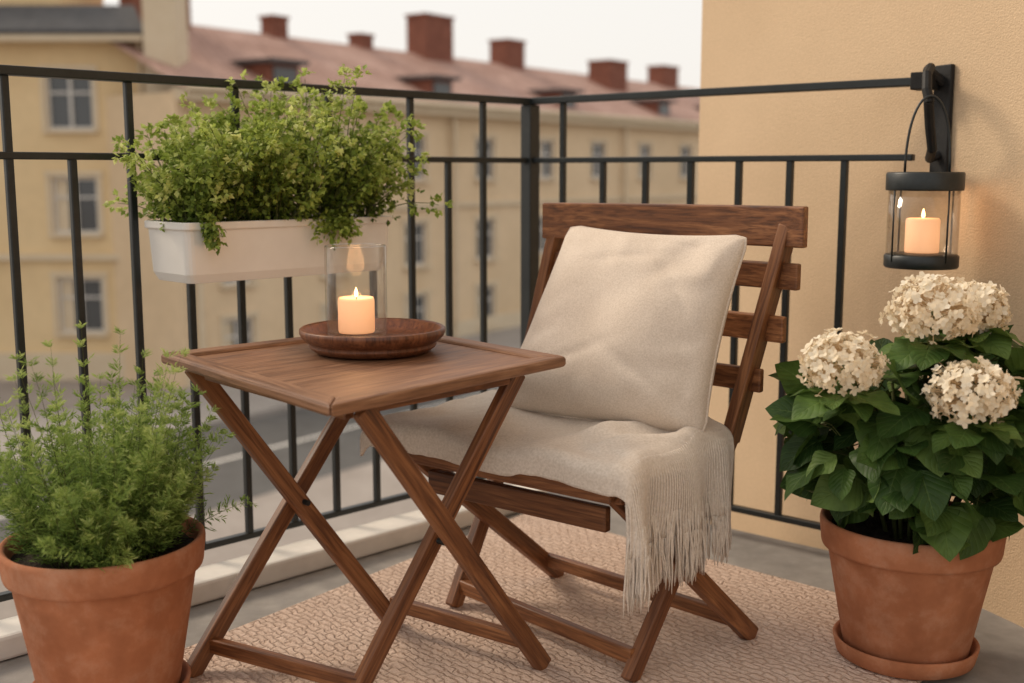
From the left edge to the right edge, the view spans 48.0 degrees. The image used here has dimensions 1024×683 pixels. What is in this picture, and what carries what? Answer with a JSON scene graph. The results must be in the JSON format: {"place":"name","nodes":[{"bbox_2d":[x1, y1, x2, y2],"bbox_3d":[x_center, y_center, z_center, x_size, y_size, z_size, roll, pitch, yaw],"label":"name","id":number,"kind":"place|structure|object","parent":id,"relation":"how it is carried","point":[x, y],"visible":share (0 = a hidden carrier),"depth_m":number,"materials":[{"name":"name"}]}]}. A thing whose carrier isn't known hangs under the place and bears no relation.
{"place":"outdoors","nodes":[
{"label":"outdoors","id":0,"kind":"place"},
{"bbox_2d":[0,0,143,379],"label":"roof and cornice","id":1,"kind":"structure","parent":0,"point":[60,21],"depth_m":32.52,"materials":[{"name":"beige paint"}]},
{"bbox_2d":[0,387,498,542],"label":"road","id":2,"kind":"structure","parent":0,"point":[272,430],"depth_m":24.80,"materials":[{"name":"grey asphalt"}]},
{"bbox_2d":[0,389,497,517],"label":"road marking","id":3,"kind":"object","parent":2,"relation":"on","point":[1,516],"depth_m":25.40,"materials":[{"name":"white paint"}]},
{"bbox_2d":[0,380,513,619],"bbox_3d":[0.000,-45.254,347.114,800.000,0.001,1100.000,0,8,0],"label":"ground","id":4,"kind":"structure","parent":0,"point":[356,485],"depth_m":21.26,"materials":[{"name":"grey concrete"}]},
{"bbox_2d":[0,43,145,351],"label":"walls","id":5,"kind":"structure","parent":4,"relation":"on","point":[28,135],"depth_m":32.73,"materials":[{"name":"beige paint"}]},
{"bbox_2d":[38,65,109,336],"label":"windows","id":6,"kind":"structure","parent":5,"relation":"attached to","point":[72,106],"depth_m":32.85,"materials":[{"name":"glass"}]},
{"bbox_2d":[141,0,188,92],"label":"yellow tower building","id":7,"kind":"structure","parent":4,"relation":"on","point":[165,31],"depth_m":31.46,"materials":[{"name":"paint"}]},
{"bbox_2d":[105,92,698,388],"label":"long walls","id":8,"kind":"structure","parent":4,"relation":"on","point":[165,318],"depth_m":38.93,"materials":[{"name":"beige paint"}]},
{"bbox_2d":[109,24,699,121],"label":"roof","id":9,"kind":"structure","parent":8,"relation":"on","point":[213,52],"depth_m":41.20,"materials":[{"name":"ceramic"}]},
{"bbox_2d":[119,0,679,91],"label":"chimneys","id":10,"kind":"object","parent":9,"relation":"on","point":[429,36],"visible":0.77,"depth_m":45.95,"materials":[{"name":"brick"}]},
{"bbox_2d":[230,57,699,114],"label":"dormers","id":11,"kind":"object","parent":9,"relation":"attached to","point":[270,68],"visible":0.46,"depth_m":39.48,"materials":[{"name":"brick"}]},
{"bbox_2d":[171,86,698,386],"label":"cornice","id":12,"kind":"structure","parent":8,"relation":"attached to","point":[467,327],"depth_m":40.66,"materials":[{"name":"beige paint"}]},
{"bbox_2d":[219,125,693,345],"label":"long windows","id":13,"kind":"structure","parent":8,"relation":"attached to","point":[229,331],"depth_m":41.51,"materials":[{"name":"glass"}]},
{"bbox_2d":[698,0,1023,627],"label":"house wall","id":14,"kind":"structure","parent":4,"relation":"on","point":[979,44],"depth_m":3.00,"materials":[{"name":"paint"}]},
{"bbox_2d":[910,63,954,171],"bbox_3d":[0.946,-0.512,2.641,0.090,0.250,0.186,6,10,36],"label":"lantern bracket","id":15,"kind":"object","parent":14,"relation":"attached to","point":[939,80],"visible":0.94,"depth_m":2.66,"materials":[{"name":"black metal"}]},
{"bbox_2d":[883,95,965,269],"bbox_3d":[0.925,-0.357,2.575,0.168,0.383,0.168,0,8,0],"label":"hanging lantern","id":16,"kind":"object","parent":15,"relation":"hanging from","point":[921,245],"visible":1,"depth_m":2.55,"materials":[{"name":"black metal"}]},
{"bbox_2d":[0,326,520,472],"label":"pavement","id":17,"kind":"structure","parent":0,"point":[259,405],"depth_m":28.79,"materials":[{"name":"grey concrete"}]},
{"bbox_2d":[104,0,701,88],"label":"sky","id":18,"kind":"structure","parent":0,"point":[559,35],"materials":[{"name":"white"}]},
{"bbox_2d":[0,491,1023,682],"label":"balcony floor","id":19,"kind":"structure","parent":0,"point":[1000,657],"depth_m":2.77,"materials":[{"name":"concrete"}]},
{"bbox_2d":[0,321,256,682],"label":"feathery potted plant","id":20,"kind":"object","parent":19,"relation":"on","point":[100,565],"visible":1,"depth_m":2.02,"materials":[{"name":"green plant"}]},
{"bbox_2d":[0,484,546,660],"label":"balcony kerb","id":21,"kind":"structure","parent":19,"relation":"on","point":[214,581],"depth_m":2.88,"materials":[{"name":"grey concrete"}]},
{"bbox_2d":[0,64,914,601],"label":"balcony railing","id":22,"kind":"object","parent":19,"relation":"on","point":[530,160],"visible":0.56,"depth_m":2.97,"materials":[{"name":"black metal"}]},
{"bbox_2d":[102,64,453,283],"bbox_3d":[-0.576,-0.412,2.743,0.763,0.503,0.647,-4,9,-27],"label":"railing planter","id":23,"kind":"object","parent":22,"relation":"attached to","point":[259,231],"visible":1,"depth_m":2.63,"materials":[{"name":"white ceramic"}]},
{"bbox_2d":[183,514,921,682],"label":"woven rug","id":24,"kind":"object","parent":19,"relation":"on","point":[792,641],"visible":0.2,"depth_m":2.48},
{"bbox_2d":[161,335,565,682],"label":"folding table","id":25,"kind":"object","parent":24,"relation":"on","point":[297,371],"visible":0.8,"depth_m":2.20,"materials":[{"name":"brown wood"}]},
{"bbox_2d":[299,318,444,358],"bbox_3d":[-0.285,-0.005,2.360,0.298,0.052,0.298,0,8,0],"label":"wooden tray","id":26,"kind":"object","parent":25,"relation":"on","point":[403,337],"visible":0.93,"depth_m":2.26,"materials":[{"name":"brown wood"}]},
{"bbox_2d":[324,243,387,335],"bbox_3d":[-0.320,-0.102,2.361,0.126,0.190,0.126,0,8,0],"label":"glass candle holder","id":27,"kind":"object","parent":26,"relation":"on","point":[356,314],"visible":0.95,"depth_m":2.34,"materials":[{"name":"clear glass"}]},
{"bbox_2d":[408,203,808,682],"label":"folding chair","id":28,"kind":"object","parent":24,"relation":"on","point":[782,231],"visible":0.4,"depth_m":2.42,"materials":[{"name":"brown wood"}]},
{"bbox_2d":[765,271,1023,680],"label":"potted hydrangea","id":29,"kind":"object","parent":24,"relation":"on","point":[916,554],"visible":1,"depth_m":2.16,"materials":[{"name":"plant"}]},
{"bbox_3d":[0.081,0.195,2.450,0.598,0.020,0.400,6,11,37],"label":"seat pad","id":30,"kind":"object","parent":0,"visible":0},
{"bbox_2d":[360,390,733,617],"bbox_3d":[0.081,0.302,2.457,0.722,0.313,0.432,6,11,37],"label":"throw blanket","id":31,"kind":"object","parent":30,"relation":"on","point":[671,489],"visible":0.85,"depth_m":2.25,"materials":[{"name":"fabric"}]},
{"bbox_2d":[511,226,746,431],"bbox_3d":[0.229,-0.032,2.465,0.514,0.412,0.244,7,11,41],"label":"throw cushion","id":32,"kind":"object","parent":31,"relation":"on","point":[628,326],"visible":0.94,"depth_m":2.38,"materials":[{"name":"fabric"}]}
]}

